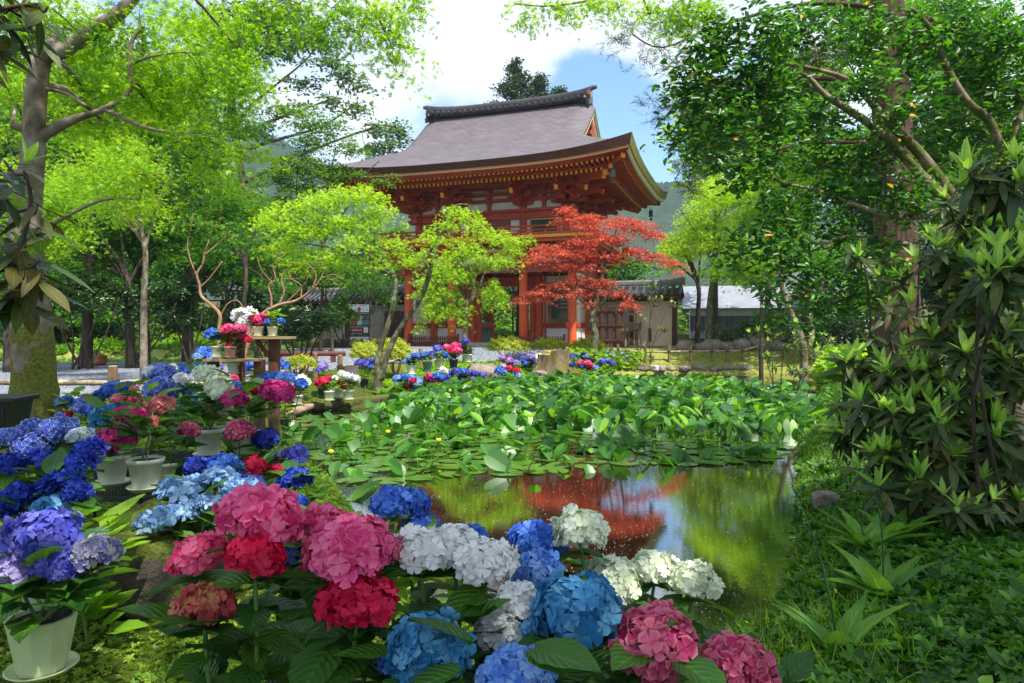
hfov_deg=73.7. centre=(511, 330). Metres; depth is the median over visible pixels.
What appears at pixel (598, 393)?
pond lily
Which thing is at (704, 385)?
pond lily
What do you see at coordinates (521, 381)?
pond lily
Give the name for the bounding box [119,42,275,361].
maple tree
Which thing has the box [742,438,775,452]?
pond lily
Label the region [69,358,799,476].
grass
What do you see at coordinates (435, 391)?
pond lily
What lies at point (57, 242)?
maple tree
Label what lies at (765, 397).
pond lily
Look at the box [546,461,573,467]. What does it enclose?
lily pad
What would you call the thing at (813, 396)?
pond lily
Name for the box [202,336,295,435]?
flower stand
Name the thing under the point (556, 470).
lily pad
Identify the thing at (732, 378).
pond lily
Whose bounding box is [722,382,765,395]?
pond lily
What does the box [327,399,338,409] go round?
stone
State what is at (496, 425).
pond lily
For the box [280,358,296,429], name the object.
potted hydrangea
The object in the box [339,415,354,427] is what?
pond lily
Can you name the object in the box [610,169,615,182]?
wind bell
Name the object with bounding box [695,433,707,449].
pond lily
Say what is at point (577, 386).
pond lily
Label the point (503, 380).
pond lily
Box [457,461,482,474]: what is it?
pond lily
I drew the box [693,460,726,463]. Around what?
lily pad
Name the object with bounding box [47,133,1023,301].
hill
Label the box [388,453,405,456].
lily pad
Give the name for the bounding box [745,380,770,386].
pond lily
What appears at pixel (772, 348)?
boulder
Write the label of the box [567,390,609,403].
pond lily
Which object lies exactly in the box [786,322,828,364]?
shrub
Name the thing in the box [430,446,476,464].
pond lily
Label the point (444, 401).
pond lily
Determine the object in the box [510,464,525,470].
lily pad
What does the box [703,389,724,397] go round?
pond lily
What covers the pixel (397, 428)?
pond lily
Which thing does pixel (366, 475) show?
lily pad
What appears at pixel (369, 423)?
pond lily
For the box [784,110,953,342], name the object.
backdrop tree
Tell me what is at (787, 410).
pond lily
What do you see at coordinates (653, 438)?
lily pad
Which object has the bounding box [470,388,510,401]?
pond lily
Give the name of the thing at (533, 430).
pond lily
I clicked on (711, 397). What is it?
pond lily
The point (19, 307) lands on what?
rhododendron bush
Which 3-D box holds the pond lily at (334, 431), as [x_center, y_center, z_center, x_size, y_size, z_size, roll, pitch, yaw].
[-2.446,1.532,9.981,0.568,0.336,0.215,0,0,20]
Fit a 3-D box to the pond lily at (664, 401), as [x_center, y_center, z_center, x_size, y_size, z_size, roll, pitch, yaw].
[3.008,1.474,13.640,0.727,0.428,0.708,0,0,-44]
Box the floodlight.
[0,393,39,428]
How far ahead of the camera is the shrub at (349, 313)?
28.99 m
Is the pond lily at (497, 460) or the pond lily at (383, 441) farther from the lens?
the pond lily at (383, 441)
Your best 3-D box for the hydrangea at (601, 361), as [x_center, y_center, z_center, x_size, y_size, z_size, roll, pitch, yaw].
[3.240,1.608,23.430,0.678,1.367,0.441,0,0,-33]
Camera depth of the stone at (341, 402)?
13.90 m
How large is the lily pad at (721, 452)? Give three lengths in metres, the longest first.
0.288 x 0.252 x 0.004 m
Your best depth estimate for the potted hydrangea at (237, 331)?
9.30 m
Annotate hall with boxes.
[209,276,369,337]
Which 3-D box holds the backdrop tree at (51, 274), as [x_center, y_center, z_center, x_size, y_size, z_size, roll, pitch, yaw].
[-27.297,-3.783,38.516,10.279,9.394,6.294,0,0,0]
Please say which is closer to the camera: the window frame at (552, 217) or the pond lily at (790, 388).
the pond lily at (790, 388)
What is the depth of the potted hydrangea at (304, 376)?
12.97 m
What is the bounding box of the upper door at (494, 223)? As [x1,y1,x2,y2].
[469,219,510,234]
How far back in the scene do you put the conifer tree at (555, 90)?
61.52 m
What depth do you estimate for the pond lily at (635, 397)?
14.11 m
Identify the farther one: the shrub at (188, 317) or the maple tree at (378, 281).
the maple tree at (378, 281)
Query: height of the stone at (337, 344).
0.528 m
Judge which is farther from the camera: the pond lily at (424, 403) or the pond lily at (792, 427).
the pond lily at (424, 403)
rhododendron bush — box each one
[0,0,85,98]
[0,133,94,334]
[619,282,675,365]
[746,317,835,390]
[814,135,1023,535]
[835,222,942,471]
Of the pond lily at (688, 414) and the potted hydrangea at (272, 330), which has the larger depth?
the pond lily at (688, 414)
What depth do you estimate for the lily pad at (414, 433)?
10.65 m
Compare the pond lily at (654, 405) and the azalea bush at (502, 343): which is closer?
the pond lily at (654, 405)
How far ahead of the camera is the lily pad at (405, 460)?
8.48 m
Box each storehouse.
[683,285,820,338]
[756,272,868,334]
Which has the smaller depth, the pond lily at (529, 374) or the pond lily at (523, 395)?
the pond lily at (523, 395)
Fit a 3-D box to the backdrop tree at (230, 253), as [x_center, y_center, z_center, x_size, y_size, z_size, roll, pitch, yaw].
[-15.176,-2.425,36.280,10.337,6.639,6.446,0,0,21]
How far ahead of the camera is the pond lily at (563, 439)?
9.23 m
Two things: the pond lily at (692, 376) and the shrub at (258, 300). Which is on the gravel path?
the shrub at (258, 300)
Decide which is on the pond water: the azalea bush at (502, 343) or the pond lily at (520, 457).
the pond lily at (520, 457)
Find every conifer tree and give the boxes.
[488,56,538,320]
[527,71,552,97]
[549,85,567,94]
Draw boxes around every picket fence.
[408,334,458,346]
[508,334,565,345]
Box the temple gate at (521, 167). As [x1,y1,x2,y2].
[313,85,667,346]
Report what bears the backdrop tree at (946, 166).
on the ground at (680, 359)
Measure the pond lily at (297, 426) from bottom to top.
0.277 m
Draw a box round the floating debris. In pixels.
[302,409,794,627]
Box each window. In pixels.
[425,225,446,236]
[531,219,556,231]
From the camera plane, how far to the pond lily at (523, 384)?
16.59 m
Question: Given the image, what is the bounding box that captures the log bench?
[264,351,345,361]
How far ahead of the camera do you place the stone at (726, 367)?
25.93 m
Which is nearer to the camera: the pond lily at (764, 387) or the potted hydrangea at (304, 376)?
the potted hydrangea at (304, 376)
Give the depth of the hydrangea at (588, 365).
22.57 m
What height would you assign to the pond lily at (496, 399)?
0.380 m
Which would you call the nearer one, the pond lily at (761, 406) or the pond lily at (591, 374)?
the pond lily at (761, 406)
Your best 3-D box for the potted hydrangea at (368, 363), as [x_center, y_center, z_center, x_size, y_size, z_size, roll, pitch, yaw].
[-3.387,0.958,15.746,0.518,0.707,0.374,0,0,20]
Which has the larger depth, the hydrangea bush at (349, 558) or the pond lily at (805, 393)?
the pond lily at (805, 393)
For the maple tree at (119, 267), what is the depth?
19.04 m
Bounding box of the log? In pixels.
[286,403,313,415]
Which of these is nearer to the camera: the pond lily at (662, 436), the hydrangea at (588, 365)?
the pond lily at (662, 436)
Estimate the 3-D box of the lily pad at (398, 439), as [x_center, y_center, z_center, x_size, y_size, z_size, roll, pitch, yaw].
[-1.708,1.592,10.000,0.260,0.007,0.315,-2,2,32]
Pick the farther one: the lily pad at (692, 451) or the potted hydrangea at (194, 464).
the lily pad at (692, 451)
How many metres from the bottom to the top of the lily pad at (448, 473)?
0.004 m
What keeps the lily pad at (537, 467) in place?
on the pond water
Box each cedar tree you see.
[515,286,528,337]
[599,0,1003,396]
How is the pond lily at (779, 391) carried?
in the pond water
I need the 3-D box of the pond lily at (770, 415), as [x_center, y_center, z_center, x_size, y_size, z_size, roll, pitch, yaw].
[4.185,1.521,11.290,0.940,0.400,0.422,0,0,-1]
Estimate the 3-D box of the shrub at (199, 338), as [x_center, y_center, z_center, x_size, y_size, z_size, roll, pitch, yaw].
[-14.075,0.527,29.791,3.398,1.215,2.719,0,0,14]
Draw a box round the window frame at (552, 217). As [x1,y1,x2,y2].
[530,217,558,231]
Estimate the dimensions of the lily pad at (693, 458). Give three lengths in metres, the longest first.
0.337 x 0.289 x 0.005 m
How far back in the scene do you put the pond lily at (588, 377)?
19.70 m
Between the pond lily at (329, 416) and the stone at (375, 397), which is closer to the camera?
the pond lily at (329, 416)
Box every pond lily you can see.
[281,420,325,435]
[284,426,319,441]
[289,417,306,430]
[302,427,345,450]
[305,411,334,424]
[312,423,346,435]
[318,434,346,446]
[326,424,362,438]
[329,462,362,476]
[334,448,351,456]
[338,421,388,439]
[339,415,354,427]
[340,452,364,464]
[342,414,378,430]
[342,437,378,451]
[351,411,368,421]
[359,434,412,456]
[363,417,388,432]
[365,399,404,418]
[368,405,413,424]
[373,422,403,436]
[374,403,422,421]
[377,437,414,446]
[383,448,428,462]
[384,424,415,438]
[386,392,433,405]
[389,400,436,413]
[389,411,425,425]
[389,458,422,476]
[396,397,409,409]
[399,391,429,405]
[406,445,445,469]
[408,398,434,406]
[408,404,483,426]
[411,390,443,399]
[412,407,446,419]
[414,439,435,454]
[416,386,431,391]
[416,427,457,439]
[417,379,450,391]
[417,422,434,437]
[418,388,439,398]
[418,435,471,447]
[420,386,453,397]
[420,396,440,406]
[423,403,452,422]
[429,423,443,432]
[430,441,469,456]
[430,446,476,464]
[431,379,475,388]
[433,391,458,397]
[433,397,460,416]
[434,406,477,418]
[435,383,459,392]
[435,418,470,429]
[437,411,486,423]
[439,384,463,392]
[441,393,476,404]
[443,384,477,397]
[443,421,472,437]
[446,403,503,430]
[449,388,483,395]
[449,392,507,421]
[450,431,462,448]
[454,397,489,409]
[455,390,483,403]
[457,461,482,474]
[461,384,509,392]
[461,401,504,416]
[462,428,486,440]
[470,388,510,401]
[470,420,500,437]
[471,394,512,406]
[474,379,509,388]
[476,397,500,406]
[477,379,502,385]
[478,379,510,394]
[478,425,492,435]
[480,443,515,454]
[481,391,517,403]
[481,408,523,423]
[484,448,540,472]
[485,387,513,398]
[486,380,530,387]
[486,411,531,425]
[488,402,518,416]
[489,444,510,459]
[493,375,520,384]
[494,447,517,453]
[495,395,557,424]
[497,388,535,402]
[498,384,527,394]
[498,431,554,449]
[501,392,536,407]
[501,409,552,432]
[502,380,532,386]
[504,372,532,379]
[508,436,525,445]
[511,386,551,403]
[511,430,559,441]
[512,447,552,460]
[514,401,540,412]
[514,427,537,435]
[516,392,557,403]
[519,402,588,427]
[519,403,549,420]
[520,387,564,404]
[525,371,544,379]
[526,405,556,423]
[527,384,562,392]
[529,377,547,382]
[530,376,558,382]
[530,443,552,459]
[534,371,554,378]
[537,396,580,407]
[539,382,576,390]
[539,435,581,445]
[540,383,577,392]
[543,391,585,404]
[546,375,581,385]
[546,426,570,435]
[547,406,598,428]
[548,383,590,397]
[550,377,566,386]
[552,440,590,460]
[553,368,592,376]
[555,400,569,406]
[555,454,594,473]
[559,435,591,453]
[560,374,577,379]
[560,389,591,402]
[563,379,598,390]
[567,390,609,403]
[567,391,617,406]
[568,373,595,384]
[573,386,612,400]
[574,377,600,385]
[576,399,606,414]
[578,374,602,383]
[579,405,634,432]
[580,374,620,384]
[584,370,615,379]
[585,397,613,405]
[587,383,626,400]
[587,398,645,421]
[588,446,630,462]
[592,405,630,428]
[592,434,652,453]
[593,390,617,401]
[593,398,638,413]
[595,431,617,442]
[595,433,627,445]
[598,440,643,460]
[599,386,631,398]
[601,377,625,383]
[603,383,646,395]
[605,380,639,395]
[606,388,644,403]
[607,412,696,437]
[608,380,630,386]
[609,394,640,405]
[610,408,654,432]
[611,425,657,445]
[615,387,668,404]
[616,395,652,410]
[616,397,660,414]
[625,375,642,379]
[626,409,661,422]
[629,433,668,451]
[631,381,671,392]
[632,385,664,397]
[634,402,675,418]
[636,377,667,384]
[639,406,697,429]
[640,378,668,385]
[640,396,679,405]
[641,380,665,387]
[643,398,679,416]
[645,405,698,423]
[649,391,680,404]
[654,383,673,390]
[658,452,674,467]
[659,372,691,379]
[661,378,686,384]
[661,391,702,405]
[662,382,692,389]
[666,441,691,461]
[667,399,719,418]
[669,408,713,421]
[670,382,715,395]
[672,379,699,393]
[672,389,693,398]
[673,415,738,434]
[674,378,693,389]
[676,373,702,379]
[680,395,717,412]
[681,374,701,380]
[681,384,702,393]
[690,411,761,439]
[693,392,724,398]
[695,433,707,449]
[698,396,732,411]
[699,399,737,417]
[699,441,752,458]
[701,389,730,401]
[703,374,729,381]
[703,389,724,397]
[703,392,733,399]
[708,401,754,420]
[709,410,757,429]
[710,385,747,394]
[712,375,737,384]
[715,378,749,385]
[715,386,744,396]
[716,394,753,412]
[721,388,760,398]
[721,391,764,409]
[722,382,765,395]
[722,414,779,437]
[729,385,757,395]
[733,395,765,412]
[734,400,781,411]
[737,376,761,383]
[738,407,793,419]
[742,384,797,403]
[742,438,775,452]
[744,443,780,458]
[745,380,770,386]
[749,386,792,399]
[749,390,805,408]
[750,405,789,421]
[754,410,789,427]
[758,389,785,395]
[758,406,827,426]
[759,417,815,434]
[761,435,782,452]
[762,385,793,395]
[762,403,823,423]
[763,396,793,408]
[768,391,807,399]
[768,393,809,406]
[770,380,805,390]
[772,401,794,415]
[776,393,823,413]
[777,387,796,395]
[779,379,811,391]
[781,383,822,396]
[782,389,816,400]
[785,390,824,401]
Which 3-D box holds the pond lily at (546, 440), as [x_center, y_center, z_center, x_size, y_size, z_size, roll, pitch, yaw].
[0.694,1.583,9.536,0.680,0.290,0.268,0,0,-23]
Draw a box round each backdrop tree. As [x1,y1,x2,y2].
[0,49,56,183]
[0,247,148,343]
[0,316,150,342]
[1,183,85,301]
[44,143,205,227]
[101,220,214,311]
[119,304,234,340]
[148,225,308,341]
[172,156,270,312]
[207,296,312,338]
[230,247,361,309]
[237,194,327,246]
[327,243,404,286]
[354,223,414,285]
[482,287,510,311]
[482,293,516,329]
[494,287,516,297]
[604,250,661,301]
[654,96,750,338]
[658,43,869,339]
[677,284,687,319]
[677,303,688,330]
[677,315,688,330]
[682,272,749,301]
[771,304,868,344]
[780,238,924,342]
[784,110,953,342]
[802,0,1023,126]
[909,30,1023,349]
[919,223,1023,317]
[1012,157,1023,236]
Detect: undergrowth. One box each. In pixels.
[494,323,678,339]
[569,346,648,371]
[812,342,872,386]
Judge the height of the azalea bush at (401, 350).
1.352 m
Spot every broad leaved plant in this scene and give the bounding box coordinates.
[364,383,399,394]
[769,484,945,663]
[815,449,930,547]
[816,462,942,601]
[843,507,944,536]
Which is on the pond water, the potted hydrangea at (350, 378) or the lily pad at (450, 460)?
the lily pad at (450, 460)
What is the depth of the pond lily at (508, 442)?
9.17 m
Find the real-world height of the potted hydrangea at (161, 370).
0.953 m
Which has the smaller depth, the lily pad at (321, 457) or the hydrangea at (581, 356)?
the lily pad at (321, 457)
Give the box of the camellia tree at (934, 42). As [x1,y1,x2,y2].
[639,0,1023,440]
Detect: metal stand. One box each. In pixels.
[93,483,157,517]
[123,450,280,495]
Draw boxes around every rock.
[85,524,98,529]
[92,530,188,621]
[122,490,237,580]
[812,490,839,508]
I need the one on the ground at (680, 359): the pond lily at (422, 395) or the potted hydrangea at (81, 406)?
the potted hydrangea at (81, 406)
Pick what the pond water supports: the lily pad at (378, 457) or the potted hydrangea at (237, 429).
the lily pad at (378, 457)
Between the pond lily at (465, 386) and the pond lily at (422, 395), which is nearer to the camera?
the pond lily at (422, 395)
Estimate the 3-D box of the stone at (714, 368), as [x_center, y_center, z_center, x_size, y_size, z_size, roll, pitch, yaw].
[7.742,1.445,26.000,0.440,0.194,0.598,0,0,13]
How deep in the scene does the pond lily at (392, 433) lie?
10.07 m
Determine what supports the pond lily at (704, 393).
in the pond water
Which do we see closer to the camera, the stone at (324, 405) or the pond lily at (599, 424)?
the pond lily at (599, 424)
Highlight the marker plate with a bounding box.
[343,365,358,388]
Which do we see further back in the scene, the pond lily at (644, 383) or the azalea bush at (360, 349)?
the azalea bush at (360, 349)
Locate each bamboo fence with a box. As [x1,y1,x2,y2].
[0,353,318,417]
[336,346,471,371]
[616,341,768,362]
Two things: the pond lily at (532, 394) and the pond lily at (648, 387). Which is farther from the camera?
the pond lily at (648, 387)
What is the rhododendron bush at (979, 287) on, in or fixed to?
on the ground at (680, 359)
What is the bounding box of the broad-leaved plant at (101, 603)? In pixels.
[0,493,150,647]
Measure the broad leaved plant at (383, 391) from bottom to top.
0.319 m
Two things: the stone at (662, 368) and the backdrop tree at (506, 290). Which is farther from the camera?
the backdrop tree at (506, 290)
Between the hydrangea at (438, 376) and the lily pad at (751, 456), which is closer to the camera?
the lily pad at (751, 456)
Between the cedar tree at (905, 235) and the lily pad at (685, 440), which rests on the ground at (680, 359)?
the cedar tree at (905, 235)
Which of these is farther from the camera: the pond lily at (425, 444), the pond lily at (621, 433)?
the pond lily at (621, 433)
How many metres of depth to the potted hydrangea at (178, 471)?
5.61 m
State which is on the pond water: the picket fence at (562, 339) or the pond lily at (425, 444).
the pond lily at (425, 444)
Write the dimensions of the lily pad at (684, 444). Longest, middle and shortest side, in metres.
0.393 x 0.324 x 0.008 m
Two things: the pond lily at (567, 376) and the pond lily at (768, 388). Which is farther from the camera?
the pond lily at (567, 376)
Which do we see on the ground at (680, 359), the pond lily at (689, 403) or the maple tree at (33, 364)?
the maple tree at (33, 364)
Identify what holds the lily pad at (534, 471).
on the pond water
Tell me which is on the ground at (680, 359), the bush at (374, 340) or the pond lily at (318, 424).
the bush at (374, 340)
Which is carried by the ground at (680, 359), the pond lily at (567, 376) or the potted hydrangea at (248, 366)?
the potted hydrangea at (248, 366)
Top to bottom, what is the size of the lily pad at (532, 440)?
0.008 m
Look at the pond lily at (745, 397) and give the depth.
13.55 m
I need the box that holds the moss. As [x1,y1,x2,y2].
[0,436,803,682]
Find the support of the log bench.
on the gravel path
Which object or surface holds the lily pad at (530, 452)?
on the pond water
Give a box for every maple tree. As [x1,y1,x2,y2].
[0,0,442,452]
[0,39,222,367]
[0,152,110,371]
[3,202,199,367]
[43,130,183,385]
[84,178,257,363]
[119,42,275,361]
[158,163,291,362]
[219,235,337,357]
[239,182,484,394]
[290,255,377,350]
[340,269,401,343]
[406,217,538,360]
[499,0,743,62]
[508,205,688,364]
[651,225,706,343]
[655,170,767,339]
[693,221,801,374]
[714,122,855,334]
[737,223,856,383]
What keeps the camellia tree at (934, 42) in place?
on the ground at (680, 359)
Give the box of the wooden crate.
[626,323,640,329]
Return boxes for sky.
[0,0,1023,205]
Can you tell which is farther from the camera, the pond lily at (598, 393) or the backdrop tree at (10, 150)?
the backdrop tree at (10, 150)
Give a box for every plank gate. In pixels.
[384,311,404,341]
[589,306,624,347]
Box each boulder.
[467,363,501,379]
[675,341,692,350]
[692,343,706,349]
[702,339,721,349]
[720,342,734,349]
[733,338,750,350]
[749,337,765,350]
[769,340,783,350]
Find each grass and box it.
[0,445,781,682]
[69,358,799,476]
[382,360,630,392]
[711,405,946,682]
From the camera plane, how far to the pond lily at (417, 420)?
11.55 m
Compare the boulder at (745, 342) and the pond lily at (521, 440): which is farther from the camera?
the boulder at (745, 342)
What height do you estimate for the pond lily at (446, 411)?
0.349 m
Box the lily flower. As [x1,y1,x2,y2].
[328,449,333,463]
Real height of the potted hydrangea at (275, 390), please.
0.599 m
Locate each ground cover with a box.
[0,338,311,361]
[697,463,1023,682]
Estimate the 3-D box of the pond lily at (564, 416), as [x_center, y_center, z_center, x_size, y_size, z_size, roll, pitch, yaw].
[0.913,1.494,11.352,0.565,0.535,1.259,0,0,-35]
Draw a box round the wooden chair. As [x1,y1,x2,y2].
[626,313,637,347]
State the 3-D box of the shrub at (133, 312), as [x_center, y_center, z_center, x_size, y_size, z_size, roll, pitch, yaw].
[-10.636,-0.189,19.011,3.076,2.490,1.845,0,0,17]
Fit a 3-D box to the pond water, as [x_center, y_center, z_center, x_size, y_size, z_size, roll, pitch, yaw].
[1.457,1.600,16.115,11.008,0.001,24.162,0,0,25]
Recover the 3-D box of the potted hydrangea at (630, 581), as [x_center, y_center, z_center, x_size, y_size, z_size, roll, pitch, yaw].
[0.285,0.798,1.624,0.387,0.778,0.326,0,0,37]
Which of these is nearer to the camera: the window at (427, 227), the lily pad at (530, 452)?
the lily pad at (530, 452)
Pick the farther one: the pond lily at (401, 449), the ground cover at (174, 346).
the ground cover at (174, 346)
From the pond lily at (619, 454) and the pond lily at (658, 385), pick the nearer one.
the pond lily at (619, 454)
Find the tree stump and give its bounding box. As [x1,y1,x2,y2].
[532,349,581,376]
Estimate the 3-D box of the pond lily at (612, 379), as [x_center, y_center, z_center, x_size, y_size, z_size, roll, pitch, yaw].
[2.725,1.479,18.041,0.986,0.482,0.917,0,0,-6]
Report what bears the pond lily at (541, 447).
on the pond water
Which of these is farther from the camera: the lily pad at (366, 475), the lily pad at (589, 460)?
the lily pad at (589, 460)
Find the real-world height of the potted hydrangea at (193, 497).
0.598 m
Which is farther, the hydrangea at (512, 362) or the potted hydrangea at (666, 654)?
the hydrangea at (512, 362)
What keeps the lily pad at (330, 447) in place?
on the pond water
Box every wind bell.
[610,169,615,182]
[649,210,652,220]
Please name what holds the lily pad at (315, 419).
on the pond water
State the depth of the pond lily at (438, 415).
12.36 m
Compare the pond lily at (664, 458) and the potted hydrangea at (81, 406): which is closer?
the potted hydrangea at (81, 406)
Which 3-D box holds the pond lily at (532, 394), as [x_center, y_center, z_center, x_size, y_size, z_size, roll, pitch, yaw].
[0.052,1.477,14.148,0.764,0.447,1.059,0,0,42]
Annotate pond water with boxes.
[280,373,821,629]
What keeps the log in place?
on the pond water
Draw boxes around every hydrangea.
[0,412,95,505]
[0,435,115,610]
[0,506,129,682]
[46,386,103,447]
[81,381,135,430]
[82,378,149,486]
[86,403,137,480]
[102,382,186,492]
[103,385,147,475]
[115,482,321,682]
[120,465,258,583]
[139,363,200,480]
[139,363,235,455]
[144,394,203,475]
[151,421,206,475]
[169,363,204,446]
[182,453,266,486]
[192,346,211,416]
[202,327,232,357]
[203,418,263,474]
[213,369,297,458]
[216,323,252,357]
[216,347,246,373]
[220,374,247,441]
[228,374,268,470]
[230,306,257,335]
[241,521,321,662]
[242,446,284,484]
[245,362,252,412]
[245,427,309,485]
[247,311,270,335]
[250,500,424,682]
[263,371,312,465]
[264,308,285,335]
[267,458,332,596]
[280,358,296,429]
[288,480,381,629]
[291,373,311,404]
[314,361,329,396]
[314,375,339,400]
[331,484,488,681]
[332,375,348,397]
[333,598,510,682]
[336,370,360,399]
[354,357,374,387]
[382,523,536,682]
[392,373,422,389]
[402,352,419,374]
[406,377,423,391]
[407,617,609,682]
[418,350,435,371]
[423,371,449,383]
[432,344,448,369]
[439,366,448,374]
[443,342,462,367]
[446,367,478,380]
[460,338,474,362]
[470,371,487,382]
[485,518,578,610]
[485,565,678,682]
[494,363,521,378]
[498,355,519,367]
[518,353,536,370]
[549,503,735,662]
[569,359,598,374]
[570,352,592,365]
[571,591,726,682]
[597,358,615,372]
[680,628,815,682]
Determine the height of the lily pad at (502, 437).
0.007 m
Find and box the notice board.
[348,303,368,341]
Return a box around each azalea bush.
[285,353,318,400]
[347,340,377,368]
[374,337,413,377]
[483,335,532,361]
[529,336,568,350]
[567,335,608,359]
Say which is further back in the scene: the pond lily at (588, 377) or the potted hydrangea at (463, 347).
the potted hydrangea at (463, 347)
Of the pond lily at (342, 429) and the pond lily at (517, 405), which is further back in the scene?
the pond lily at (517, 405)
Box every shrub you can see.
[0,278,51,344]
[50,267,128,369]
[68,336,138,353]
[109,279,191,367]
[151,329,212,344]
[153,272,227,364]
[224,285,286,357]
[260,301,341,375]
[324,292,364,347]
[711,318,764,341]
[746,311,791,341]
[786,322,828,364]
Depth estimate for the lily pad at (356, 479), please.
7.29 m
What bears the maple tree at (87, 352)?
on the ground at (680, 359)
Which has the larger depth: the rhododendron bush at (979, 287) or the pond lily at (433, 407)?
the pond lily at (433, 407)
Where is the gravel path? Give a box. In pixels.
[0,347,631,403]
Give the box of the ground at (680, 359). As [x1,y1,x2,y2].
[0,301,1023,682]
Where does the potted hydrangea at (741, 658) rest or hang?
on the ground at (680, 359)
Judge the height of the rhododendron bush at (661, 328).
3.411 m
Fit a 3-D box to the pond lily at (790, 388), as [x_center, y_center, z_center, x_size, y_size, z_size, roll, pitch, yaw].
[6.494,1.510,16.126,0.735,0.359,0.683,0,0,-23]
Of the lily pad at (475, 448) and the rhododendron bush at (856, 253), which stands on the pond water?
the lily pad at (475, 448)
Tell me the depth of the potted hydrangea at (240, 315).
9.63 m
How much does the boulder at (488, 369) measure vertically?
0.739 m
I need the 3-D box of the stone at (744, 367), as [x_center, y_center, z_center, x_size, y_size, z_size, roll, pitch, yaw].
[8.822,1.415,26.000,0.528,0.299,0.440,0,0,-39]
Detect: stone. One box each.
[80,354,107,364]
[293,338,306,347]
[308,338,318,347]
[309,400,320,411]
[319,399,329,410]
[322,338,335,347]
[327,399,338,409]
[333,398,346,407]
[335,338,348,347]
[342,397,354,408]
[349,338,363,347]
[354,397,362,404]
[359,396,369,403]
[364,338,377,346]
[369,395,379,402]
[376,395,385,402]
[534,370,546,376]
[637,365,649,370]
[649,364,665,371]
[650,365,658,371]
[666,366,676,370]
[679,365,691,371]
[692,364,706,370]
[709,366,721,371]
[722,365,734,369]
[737,364,750,370]
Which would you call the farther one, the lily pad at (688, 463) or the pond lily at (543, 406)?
the pond lily at (543, 406)
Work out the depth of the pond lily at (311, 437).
10.01 m
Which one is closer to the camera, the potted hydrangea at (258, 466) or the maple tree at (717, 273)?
the potted hydrangea at (258, 466)
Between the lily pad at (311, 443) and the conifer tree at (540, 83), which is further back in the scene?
the conifer tree at (540, 83)
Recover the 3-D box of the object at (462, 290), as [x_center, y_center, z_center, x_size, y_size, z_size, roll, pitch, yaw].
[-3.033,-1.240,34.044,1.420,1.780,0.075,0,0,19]
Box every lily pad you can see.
[296,440,318,442]
[304,442,321,445]
[305,418,325,419]
[305,445,322,448]
[306,450,323,452]
[310,453,324,455]
[310,455,340,459]
[320,446,341,448]
[336,476,368,482]
[344,461,360,463]
[351,467,377,474]
[353,474,372,476]
[354,464,381,467]
[358,448,374,450]
[365,459,383,463]
[368,456,385,458]
[370,432,383,435]
[373,476,404,483]
[374,451,389,453]
[376,467,390,470]
[377,446,392,448]
[381,461,404,465]
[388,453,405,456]
[390,438,404,440]
[401,457,424,461]
[401,475,434,479]
[405,471,415,475]
[408,431,429,434]
[414,467,433,471]
[419,462,439,466]
[427,453,446,455]
[428,449,450,453]
[436,464,460,468]
[440,459,459,462]
[440,471,461,476]
[449,453,476,458]
[462,443,480,445]
[462,447,481,450]
[465,468,488,473]
[469,460,484,463]
[475,439,496,442]
[477,436,494,438]
[488,443,505,446]
[490,471,524,475]
[492,433,508,435]
[494,436,509,438]
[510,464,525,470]
[511,459,534,464]
[514,444,534,446]
[514,447,530,450]
[520,451,539,455]
[522,469,544,473]
[524,438,541,442]
[524,464,551,470]
[534,458,554,460]
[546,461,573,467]
[548,468,568,472]
[559,457,582,462]
[572,435,591,437]
[574,464,596,467]
[579,458,607,462]
[590,453,606,458]
[609,460,638,464]
[624,455,651,461]
[639,437,658,439]
[639,447,653,450]
[641,460,657,463]
[648,454,665,456]
[650,449,669,451]
[656,442,674,444]
[657,445,678,448]
[657,461,677,463]
[671,439,694,442]
[677,442,697,446]
[677,462,698,465]
[685,437,705,439]
[685,449,701,453]
[690,456,702,459]
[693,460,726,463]
[703,456,723,458]
[707,446,725,450]
[711,451,730,454]
[723,459,742,462]
[735,453,760,457]
[741,458,756,460]
[757,458,773,460]
[758,453,784,457]
[774,451,791,453]
[777,445,794,447]
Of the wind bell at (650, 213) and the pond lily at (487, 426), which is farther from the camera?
the wind bell at (650, 213)
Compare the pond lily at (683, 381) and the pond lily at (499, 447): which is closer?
the pond lily at (499, 447)
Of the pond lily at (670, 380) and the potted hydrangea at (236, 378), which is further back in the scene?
the pond lily at (670, 380)
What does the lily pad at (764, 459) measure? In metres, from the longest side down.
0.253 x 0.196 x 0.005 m
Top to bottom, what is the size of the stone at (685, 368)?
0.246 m
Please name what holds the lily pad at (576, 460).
on the pond water
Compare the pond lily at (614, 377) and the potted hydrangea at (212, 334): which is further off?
the pond lily at (614, 377)
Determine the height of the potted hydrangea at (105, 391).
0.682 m
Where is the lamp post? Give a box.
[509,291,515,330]
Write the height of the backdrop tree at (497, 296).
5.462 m
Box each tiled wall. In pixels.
[302,286,404,339]
[587,277,684,347]
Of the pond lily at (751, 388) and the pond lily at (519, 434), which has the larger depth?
the pond lily at (751, 388)
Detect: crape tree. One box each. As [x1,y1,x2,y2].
[170,211,244,363]
[245,247,348,381]
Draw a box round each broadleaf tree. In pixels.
[189,0,414,339]
[247,101,402,350]
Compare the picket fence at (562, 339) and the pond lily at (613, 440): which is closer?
the pond lily at (613, 440)
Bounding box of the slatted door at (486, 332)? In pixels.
[482,322,490,341]
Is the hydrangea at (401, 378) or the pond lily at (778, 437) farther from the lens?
the hydrangea at (401, 378)

